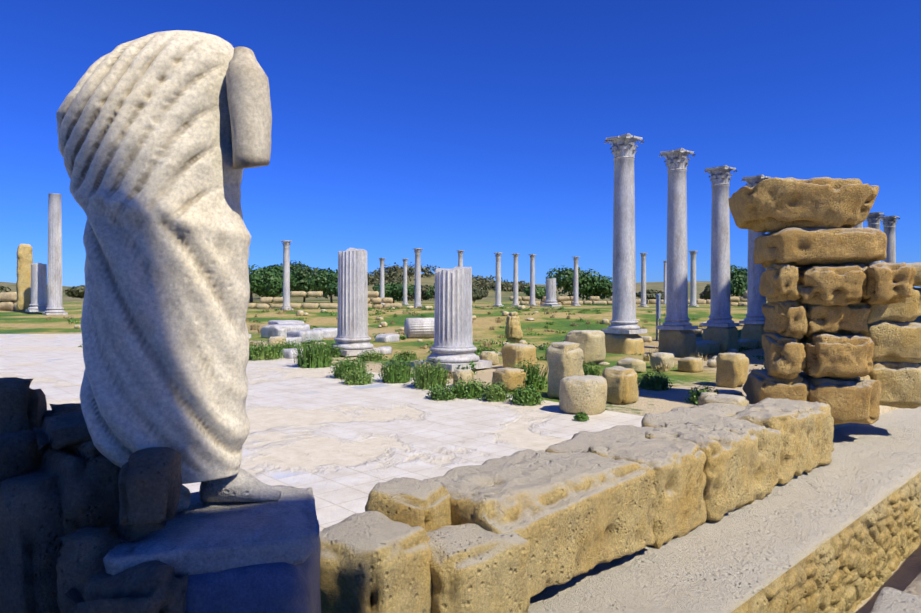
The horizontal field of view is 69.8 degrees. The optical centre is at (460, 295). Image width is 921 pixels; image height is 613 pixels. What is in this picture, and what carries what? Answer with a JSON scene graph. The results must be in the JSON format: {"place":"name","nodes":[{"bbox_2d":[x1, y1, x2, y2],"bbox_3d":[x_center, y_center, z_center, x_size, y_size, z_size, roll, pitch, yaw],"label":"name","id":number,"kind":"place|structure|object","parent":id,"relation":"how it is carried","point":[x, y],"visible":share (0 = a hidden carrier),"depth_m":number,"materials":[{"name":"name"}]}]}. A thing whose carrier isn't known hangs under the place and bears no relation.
{"place":"outdoors","nodes":[
{"label":"outdoors","id":0,"kind":"place"},
{"bbox_2d":[0,377,154,612],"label":"rock pile","id":1,"kind":"object","parent":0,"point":[62,530],"visible":0.69,"depth_m":2.20,"materials":[{"name":"grey stone"}]},
{"bbox_2d":[65,447,187,612],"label":"statue support stones","id":2,"kind":"object","parent":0,"point":[149,483],"visible":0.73,"depth_m":2.06,"materials":[{"name":"grey stone"}]},
{"bbox_2d":[175,536,320,612],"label":"statue pedestal","id":3,"kind":"object","parent":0,"point":[281,587],"visible":0.35,"depth_m":2.10,"materials":[{"name":"grey stone"}]},
{"bbox_2d":[103,467,319,575],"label":"statue plinth","id":4,"kind":"structure","parent":3,"relation":"on","point":[242,517],"depth_m":2.23,"materials":[{"name":"grey stone"}]},
{"bbox_2d":[56,30,271,483],"bbox_3d":[-1.070,-0.160,2.460,0.755,1.641,0.512,0,0,-2],"label":"togatus statue","id":5,"kind":"object","parent":4,"relation":"on","point":[164,139],"visible":0.98,"depth_m":2.28,"materials":[{"name":"white stone"}]},
{"bbox_2d":[0,274,766,300],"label":"hills","id":6,"kind":"structure","parent":0,"point":[507,294],"depth_m":142.61,"materials":[{"name":"green plant"}]},
{"bbox_2d":[0,299,920,429],"bbox_3d":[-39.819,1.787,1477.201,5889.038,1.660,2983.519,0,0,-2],"label":"ground","id":7,"kind":"structure","parent":0,"point":[660,401],"depth_m":32.73,"materials":[{"name":"green plant"}]},
{"bbox_2d":[0,285,10,291],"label":"bush","id":8,"kind":"object","parent":7,"relation":"on","point":[3,289],"visible":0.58,"depth_m":117.21,"materials":[{"name":"green plant"}]},
{"bbox_2d":[16,244,32,310],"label":"pillar","id":9,"kind":"structure","parent":7,"relation":"on","point":[24,263],"depth_m":41.95,"materials":[{"name":"stone"}]},
{"bbox_2d":[25,263,46,311],"bbox_3d":[-25.733,-0.514,40.298,1.207,2.968,1.207,0,0,-43],"label":"stump","id":10,"kind":"object","parent":7,"relation":"on","point":[38,287],"visible":0.85,"depth_m":39.95,"materials":[{"name":"white stone"}]},
{"bbox_2d":[42,193,67,314],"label":"column","id":11,"kind":"structure","parent":7,"relation":"on","point":[54,293],"depth_m":38.57,"materials":[{"name":"white stone"}]},
{"bbox_2d":[62,285,84,298],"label":"bush","id":12,"kind":"object","parent":7,"relation":"on","point":[76,292],"visible":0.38,"depth_m":106.13,"materials":[{"name":"green plant"}]},
{"bbox_2d":[248,264,282,302],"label":"tree","id":13,"kind":"object","parent":7,"relation":"on","point":[263,282],"visible":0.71,"depth_m":93.07,"materials":[{"name":"green plant"}]},
{"bbox_2d":[251,265,298,296],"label":"tree","id":14,"kind":"object","parent":7,"relation":"on","point":[280,271],"visible":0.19,"depth_m":98.08,"materials":[{"name":"green plant"}]},
{"bbox_2d":[261,323,309,337],"bbox_3d":[-6.269,1.276,23.605,1.296,0.521,1.381,0,0,37],"label":"marble fragment","id":15,"kind":"object","parent":7,"relation":"on","point":[268,331],"visible":0.69,"depth_m":23.05,"materials":[{"name":"white stone"}]},
{"bbox_2d":[279,240,292,309],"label":"column","id":16,"kind":"structure","parent":7,"relation":"on","point":[286,274],"depth_m":46.37,"materials":[{"name":"white stone"}]},
{"bbox_2d":[268,320,303,324],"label":"stone slab","id":17,"kind":"structure","parent":7,"relation":"on","point":[272,322],"depth_m":28.73,"materials":[{"name":"white stone"}]},
{"bbox_2d":[271,260,305,272],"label":"tree","id":18,"kind":"object","parent":7,"relation":"on","point":[278,266],"visible":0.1,"depth_m":147.71,"materials":[{"name":"green plant"}]},
{"bbox_2d":[281,348,302,359],"bbox_3d":[-3.933,1.393,15.659,0.467,0.268,0.528,0,0,39],"label":"marble fragment","id":19,"kind":"object","parent":7,"relation":"on","point":[289,353],"visible":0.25,"depth_m":15.42,"materials":[{"name":"white stone"}]},
{"bbox_2d":[286,337,301,346],"bbox_3d":[-5.103,1.377,19.471,0.656,0.319,0.597,0,0,-44],"label":"marble fragment","id":20,"kind":"object","parent":7,"relation":"on","point":[297,339],"visible":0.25,"depth_m":19.34,"materials":[{"name":"white stone"}]},
{"bbox_2d":[282,264,327,301],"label":"tree","id":21,"kind":"object","parent":7,"relation":"on","point":[303,284],"visible":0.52,"depth_m":102.89,"materials":[{"name":"green plant"}]},
{"bbox_2d":[287,329,323,343],"bbox_3d":[-4.979,1.327,21.234,0.885,0.464,0.963,0,0,44],"label":"marble fragment","id":22,"kind":"object","parent":7,"relation":"on","point":[304,334],"visible":0.62,"depth_m":20.93,"materials":[{"name":"white stone"}]},
{"bbox_2d":[305,267,337,302],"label":"tree","id":23,"kind":"object","parent":7,"relation":"on","point":[323,282],"visible":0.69,"depth_m":93.41,"materials":[{"name":"green plant"}]},
{"bbox_2d":[0,334,643,531],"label":"stone pavement","id":24,"kind":"structure","parent":7,"relation":"on","point":[339,447],"depth_m":7.52,"materials":[{"name":"white stone"}]},
{"bbox_2d":[312,328,336,338],"bbox_3d":[-4.789,1.333,23.397,0.870,0.399,0.772,0,0,-36],"label":"marble fragment","id":25,"kind":"object","parent":7,"relation":"on","point":[329,333],"visible":0.52,"depth_m":23.11,"materials":[{"name":"white stone"}]},
{"bbox_2d":[327,283,337,296],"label":"tree","id":26,"kind":"object","parent":7,"relation":"on","point":[333,288],"visible":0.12,"depth_m":77.99,"materials":[{"name":"green plant"}]},
{"bbox_2d":[333,247,380,355],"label":"broken column","id":27,"kind":"structure","parent":7,"relation":"on","point":[352,338],"depth_m":16.45,"materials":[{"name":"white stone"}]},
{"bbox_2d":[18,319,721,420],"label":"weeds","id":28,"kind":"object","parent":7,"relation":"on","point":[352,373],"visible":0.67,"depth_m":10.71,"materials":[{"name":"green plant"}]},
{"bbox_2d":[378,258,385,304],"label":"column","id":29,"kind":"structure","parent":7,"relation":"on","point":[382,291],"depth_m":68.95,"materials":[{"name":"white stone"}]},
{"bbox_2d":[0,291,766,310],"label":"ruin walls","id":30,"kind":"structure","parent":7,"relation":"on","point":[10,299],"depth_m":51.48,"materials":[{"name":"stone"}]},
{"bbox_2d":[378,346,391,354],"bbox_3d":[-1.946,1.411,16.846,0.320,0.220,0.367,0,0,41],"label":"marble fragment","id":31,"kind":"object","parent":7,"relation":"on","point":[386,350],"visible":0.62,"depth_m":16.73,"materials":[{"name":"white stone"}]},
{"bbox_2d":[375,333,399,342],"bbox_3d":[-2.368,1.373,21.330,0.590,0.293,0.663,0,0,43],"label":"marble fragment","id":32,"kind":"object","parent":7,"relation":"on","point":[388,337],"visible":0.85,"depth_m":21.14,"materials":[{"name":"white stone"}]},
{"bbox_2d":[367,271,414,285],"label":"tree","id":33,"kind":"object","parent":7,"relation":"on","point":[375,279],"visible":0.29,"depth_m":147.00,"materials":[{"name":"green plant"}]},
{"bbox_2d":[372,282,414,302],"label":"bush","id":34,"kind":"object","parent":7,"relation":"on","point":[391,290],"visible":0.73,"depth_m":83.70,"materials":[{"name":"green plant"}]},
{"bbox_2d":[45,305,762,378],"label":"scattered rocks","id":35,"kind":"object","parent":7,"relation":"on","point":[663,368],"visible":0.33,"depth_m":31.15,"materials":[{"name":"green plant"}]},
{"bbox_2d":[402,259,408,304],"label":"column","id":36,"kind":"structure","parent":7,"relation":"on","point":[405,261],"depth_m":72.07,"materials":[{"name":"white stone"}]},
{"bbox_2d":[374,262,439,277],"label":"tree","id":37,"kind":"object","parent":7,"relation":"on","point":[397,270],"visible":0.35,"depth_m":158.22,"materials":[{"name":"green plant"}]},
{"bbox_2d":[74,305,743,395],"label":"scattered stones","id":38,"kind":"object","parent":7,"relation":"on","point":[710,362],"visible":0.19,"depth_m":26.61,"materials":[{"name":"stone"}]},
{"bbox_2d":[412,248,422,307],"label":"column","id":39,"kind":"structure","parent":7,"relation":"on","point":[417,251],"depth_m":54.36,"materials":[{"name":"white stone"}]},
{"bbox_2d":[404,318,433,337],"bbox_3d":[-1.384,1.127,23.022,1.000,0.720,0.720,0,0,-22],"label":"fallen drum","id":40,"kind":"object","parent":7,"relation":"on","point":[418,327],"visible":0.88,"depth_m":22.76,"materials":[{"name":"white stone"}]},
{"bbox_2d":[407,285,433,300],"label":"bush","id":41,"kind":"object","parent":7,"relation":"on","point":[424,288],"visible":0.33,"depth_m":93.87,"materials":[{"name":"green plant"}]},
{"bbox_2d":[426,283,434,299],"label":"bush","id":42,"kind":"object","parent":7,"relation":"on","point":[431,291],"visible":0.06,"depth_m":89.22,"materials":[{"name":"green plant"}]},
{"bbox_2d":[415,266,491,371],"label":"broken column","id":43,"kind":"structure","parent":7,"relation":"on","point":[453,340],"depth_m":13.21,"materials":[{"name":"white stone"}]},
{"bbox_2d":[456,250,464,266],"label":"column","id":44,"kind":"structure","parent":7,"relation":"on","point":[460,257],"depth_m":57.15,"materials":[{"name":"white stone"}]},
{"bbox_2d":[453,369,473,386],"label":"edge block","id":45,"kind":"object","parent":7,"relation":"on","point":[463,374],"depth_m":10.51,"materials":[{"name":"stone"}]},
{"bbox_2d":[472,285,488,301],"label":"bush","id":46,"kind":"object","parent":7,"relation":"on","point":[479,292],"visible":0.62,"depth_m":98.69,"materials":[{"name":"green plant"}]},
{"bbox_2d":[472,274,507,290],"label":"tree","id":47,"kind":"object","parent":7,"relation":"on","point":[481,280],"visible":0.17,"depth_m":147.07,"materials":[{"name":"green plant"}]},
{"bbox_2d":[480,351,499,364],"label":"edge block","id":48,"kind":"object","parent":7,"relation":"on","point":[492,356],"depth_m":14.08,"materials":[{"name":"stone"}]},
{"bbox_2d":[66,305,920,376],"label":"grass tufts","id":49,"kind":"object","parent":7,"relation":"on","point":[545,347],"depth_m":35.30,"materials":[{"name":"green plant"}]},
{"bbox_2d":[492,253,503,305],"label":"column","id":50,"kind":"structure","parent":7,"relation":"on","point":[498,256],"depth_m":60.58,"materials":[{"name":"white stone"}]},
{"bbox_2d":[492,367,526,391],"bbox_3d":[0.770,1.339,10.405,0.468,0.399,0.427,0,0,-31],"label":"edge block","id":51,"kind":"object","parent":7,"relation":"on","point":[511,378],"depth_m":10.24,"materials":[{"name":"stone"}]},
{"bbox_2d":[490,281,536,291],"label":"tree","id":52,"kind":"object","parent":7,"relation":"on","point":[509,286],"visible":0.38,"depth_m":146.68,"materials":[{"name":"green plant"}]},
{"bbox_2d":[505,311,522,342],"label":"stone block","id":53,"kind":"structure","parent":7,"relation":"on","point":[513,332],"depth_m":20.31,"materials":[{"name":"stone"}]},
{"bbox_2d":[511,253,520,305],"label":"column","id":54,"kind":"structure","parent":7,"relation":"on","point":[515,286],"depth_m":62.50,"materials":[{"name":"white stone"}]},
{"bbox_2d":[501,343,536,368],"bbox_3d":[1.224,1.250,13.376,0.566,0.555,0.540,0,0,-39],"label":"edge block","id":55,"kind":"object","parent":7,"relation":"on","point":[513,353],"depth_m":13.19,"materials":[{"name":"stone"}]},
{"bbox_2d":[528,254,536,304],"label":"column","id":56,"kind":"structure","parent":7,"relation":"on","point":[532,279],"depth_m":64.49,"materials":[{"name":"white stone"}]},
{"bbox_2d":[523,286,545,300],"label":"bush","id":57,"kind":"object","parent":7,"relation":"on","point":[540,292],"visible":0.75,"depth_m":88.76,"materials":[{"name":"green plant"}]},
{"bbox_2d":[540,278,561,306],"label":"broken column","id":58,"kind":"structure","parent":7,"relation":"on","point":[550,300],"depth_m":61.81,"materials":[{"name":"white stone"}]},
{"bbox_2d":[547,341,583,398],"bbox_3d":[1.539,1.098,9.678,0.483,0.849,0.442,0,0,-42],"label":"edge block","id":59,"kind":"object","parent":7,"relation":"on","point":[565,359],"depth_m":9.54,"materials":[{"name":"stone"}]},
{"bbox_2d":[545,266,605,295],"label":"tree","id":60,"kind":"object","parent":7,"relation":"on","point":[568,280],"visible":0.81,"depth_m":77.40,"materials":[{"name":"green plant"}]},
{"bbox_2d":[571,257,580,305],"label":"column","id":61,"kind":"structure","parent":7,"relation":"on","point":[575,292],"depth_m":66.68,"materials":[{"name":"white stone"}]},
{"bbox_2d":[559,375,606,414],"bbox_3d":[1.537,1.288,8.376,0.561,0.529,0.621,0,0,29],"label":"edge block","id":62,"kind":"object","parent":7,"relation":"on","point":[587,394],"depth_m":8.14,"materials":[{"name":"stone"}]},
{"bbox_2d":[565,330,605,364],"bbox_3d":[2.752,1.148,14.571,0.928,0.800,0.881,0,0,-2],"label":"edge block","id":63,"kind":"object","parent":7,"relation":"on","point":[592,344],"depth_m":14.22,"materials":[{"name":"stone"}]},
{"bbox_2d":[579,276,612,300],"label":"tree","id":64,"kind":"object","parent":7,"relation":"on","point":[605,289],"visible":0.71,"depth_m":79.09,"materials":[{"name":"green plant"}]},
{"bbox_2d":[602,366,638,404],"bbox_3d":[2.229,1.265,9.223,0.449,0.535,0.400,0,0,-45],"label":"edge block","id":65,"kind":"object","parent":7,"relation":"on","point":[622,386],"depth_m":9.07,"materials":[{"name":"stone"}]},
{"bbox_2d":[605,333,643,354],"bbox_3d":[4.995,1.633,20.196,0.998,1.024,1.020,0,0,-45],"label":"column pedestal","id":66,"kind":"object","parent":7,"relation":"on","point":[630,344],"visible":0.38,"depth_m":19.82,"materials":[{"name":"stone"}]},
{"bbox_2d":[601,133,646,333],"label":"tall column","id":67,"kind":"structure","parent":66,"relation":"on","point":[623,321],"depth_m":19.91,"materials":[{"name":"white stone"}]},
{"bbox_2d":[617,358,645,372],"bbox_3d":[3.383,1.396,13.063,0.487,0.314,0.528,0,0,39],"label":"edge block","id":68,"kind":"object","parent":7,"relation":"on","point":[637,365],"depth_m":12.85,"materials":[{"name":"stone"}]},
{"bbox_2d":[638,253,648,306],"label":"column","id":69,"kind":"structure","parent":7,"relation":"on","point":[643,279],"depth_m":59.23,"materials":[{"name":"white stone"}]},
{"bbox_2d":[636,289,663,299],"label":"bush","id":70,"kind":"object","parent":7,"relation":"on","point":[651,294],"visible":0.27,"depth_m":95.02,"materials":[{"name":"green plant"}]},
{"bbox_2d":[656,294,660,339],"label":"info board posts","id":71,"kind":"object","parent":7,"relation":"on","point":[657,320],"visible":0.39,"depth_m":29.80,"materials":[{"name":"grey metal"}]},
{"bbox_2d":[656,294,660,318],"bbox_3d":[9.063,0.474,30.204,0.466,1.150,0.865,0,0,-2],"label":"info board panel","id":72,"kind":"object","parent":71,"relation":"attached to","point":[659,306],"visible":0.93,"depth_m":30.06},
{"bbox_2d":[650,352,674,368],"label":"edge block","id":73,"kind":"object","parent":7,"relation":"on","point":[659,358],"depth_m":13.56,"materials":[{"name":"stone"}]},
{"bbox_2d":[663,261,666,303],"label":"column","id":74,"kind":"structure","parent":7,"relation":"on","point":[665,275],"depth_m":78.42,"materials":[{"name":"white stone"}]},
{"bbox_2d":[658,329,695,357],"bbox_3d":[7.354,1.643,22.428,1.012,1.068,1.041,0,0,-41],"label":"column pedestal","id":75,"kind":"object","parent":7,"relation":"on","point":[680,343],"visible":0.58,"depth_m":22.04,"materials":[{"name":"stone"}]},
{"bbox_2d":[656,148,697,329],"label":"tall column","id":76,"kind":"structure","parent":75,"relation":"on","point":[676,318],"depth_m":22.14,"materials":[{"name":"white stone"}]},
{"bbox_2d":[678,357,702,372],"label":"edge block","id":77,"kind":"object","parent":7,"relation":"on","point":[691,364],"depth_m":13.00,"materials":[{"name":"stone"}]},
{"bbox_2d":[688,251,698,306],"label":"column","id":78,"kind":"structure","parent":7,"relation":"on","point":[693,254],"depth_m":59.32,"materials":[{"name":"white stone"}]},
{"bbox_2d":[645,339,758,357],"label":"stylobate wall","id":79,"kind":"structure","parent":7,"relation":"on","point":[708,347],"depth_m":23.60,"materials":[{"name":"stone"}]},
{"bbox_2d":[698,392,716,405],"bbox_3d":[3.291,1.429,8.738,0.268,0.279,0.242,0,0,-33],"label":"stone","id":80,"kind":"object","parent":7,"relation":"on","point":[702,396],"depth_m":8.70,"materials":[{"name":"stone"}]},
{"bbox_2d":[699,284,731,299],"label":"tree","id":81,"kind":"object","parent":7,"relation":"on","point":[705,294],"visible":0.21,"depth_m":100.63,"materials":[{"name":"green plant"}]},
{"bbox_2d":[703,326,738,352],"bbox_3d":[9.704,1.636,24.659,1.024,1.103,1.014,0,0,-42],"label":"column pedestal","id":82,"kind":"object","parent":7,"relation":"on","point":[726,338],"visible":0.6,"depth_m":24.23,"materials":[{"name":"stone"}]},
{"bbox_2d":[701,165,738,326],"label":"tall column","id":83,"kind":"structure","parent":82,"relation":"on","point":[720,303],"depth_m":24.38,"materials":[{"name":"white stone"}]},
{"bbox_2d":[528,407,920,612],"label":"ledge","id":84,"kind":"object","parent":7,"relation":"on","point":[730,562],"visible":0.48,"depth_m":5.04,"materials":[{"name":"stone"}]},
{"bbox_2d":[319,397,833,612],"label":"rim wall blocks","id":85,"kind":"structure","parent":84,"relation":"on","point":[515,532],"depth_m":4.24,"materials":[{"name":"stone"}]},
{"bbox_2d":[731,472,920,612],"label":"stone wall","id":86,"kind":"structure","parent":84,"relation":"attached to","point":[844,570],"depth_m":5.38,"materials":[{"name":"stone"}]},
{"bbox_2d":[703,394,748,405],"bbox_3d":[3.372,1.412,8.351,0.505,0.319,0.474,0,0,-42],"label":"stone","id":87,"kind":"object","parent":7,"relation":"on","point":[730,399],"depth_m":8.23,"materials":[{"name":"stone"}]},
{"bbox_2d":[715,353,748,387],"bbox_3d":[4.566,1.265,11.086,0.442,0.613,0.485,0,0,45],"label":"stone block","id":88,"kind":"object","parent":7,"relation":"on","point":[732,370],"depth_m":10.92,"materials":[{"name":"stone"}]},
{"bbox_2d":[730,265,747,301],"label":"tree","id":89,"kind":"object","parent":7,"relation":"on","point":[738,282],"visible":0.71,"depth_m":104.77,"materials":[{"name":"green plant"}]},
{"bbox_2d":[741,324,764,348],"bbox_3d":[12.060,1.642,26.905,1.020,1.075,1.004,0,0,-44],"label":"column pedestal","id":90,"kind":"object","parent":7,"relation":"on","point":[755,332],"visible":0.35,"depth_m":26.50,"materials":[{"name":"stone"}]},
{"bbox_2d":[739,175,770,323],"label":"tall column","id":91,"kind":"structure","parent":90,"relation":"on","point":[756,300],"depth_m":26.64,"materials":[{"name":"white stone"}]},
{"bbox_2d":[728,177,915,424],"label":"masonry pier","id":92,"kind":"structure","parent":7,"relation":"on","point":[816,310],"depth_m":8.36,"materials":[{"name":"stone"}]},
{"bbox_2d":[854,544,920,612],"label":"drain floor","id":93,"kind":"structure","parent":7,"relation":"on","point":[905,574],"depth_m":6.06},
{"bbox_2d":[856,262,920,408],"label":"pier wall","id":94,"kind":"structure","parent":7,"relation":"on","point":[893,335],"depth_m":8.65,"materials":[{"name":"stone"}]},
{"bbox_2d":[0,0,920,287],"label":"sky","id":95,"kind":"structure","parent":0,"point":[480,128],"materials":[{"name":"blue"}]},
{"bbox_2d":[842,375,874,381],"bbox_3d":[5.196,1.310,8.813,0.553,0.507,0.590,0,0,42],"label":"stone","id":96,"kind":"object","parent":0,"point":[867,377],"depth_m":8.58,"materials":[{"name":"stone"}]},
{"bbox_2d":[868,587,920,612],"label":"bank slab","id":97,"kind":"structure","parent":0,"point":[889,600],"depth_m":3.86,"materials":[{"name":"stone"}]},
{"bbox_2d":[903,572,920,595],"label":"stone block","id":98,"kind":"structure","parent":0,"point":[914,587],"depth_m":4.29,"materials":[{"name":"beige stone"}]},
{"bbox_3d":[21.487,1.456,35.828,1.276,0.692,1.266,0,0,-2],"label":"tall column pedestal","id":99,"kind":"object","parent":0,"visible":0},
{"bbox_2d":[853,222,862,227],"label":"tall column","id":100,"kind":"structure","parent":99,"relation":"on","point":[860,225],"depth_m":35.55,"materials":[{"name":"white stone"}]},
{"bbox_3d":[23.813,1.389,38.081,1.264,0.551,1.289,0,0,-2],"label":"tall column pedestal","id":101,"kind":"object","parent":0,"visible":0},
{"bbox_2d":[866,212,884,264],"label":"tall column","id":102,"kind":"structure","parent":101,"relation":"on","point":[873,219],"depth_m":37.80,"materials":[{"name":"white stone"}]},
{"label":"tall column pedestal","id":103,"kind":"object","parent":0,"visible":0},
{"bbox_2d":[881,215,899,262],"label":"tall column","id":104,"kind":"structure","parent":103,"relation":"on","point":[889,224],"depth_m":40.03,"materials":[{"name":"white stone"}]}
]}

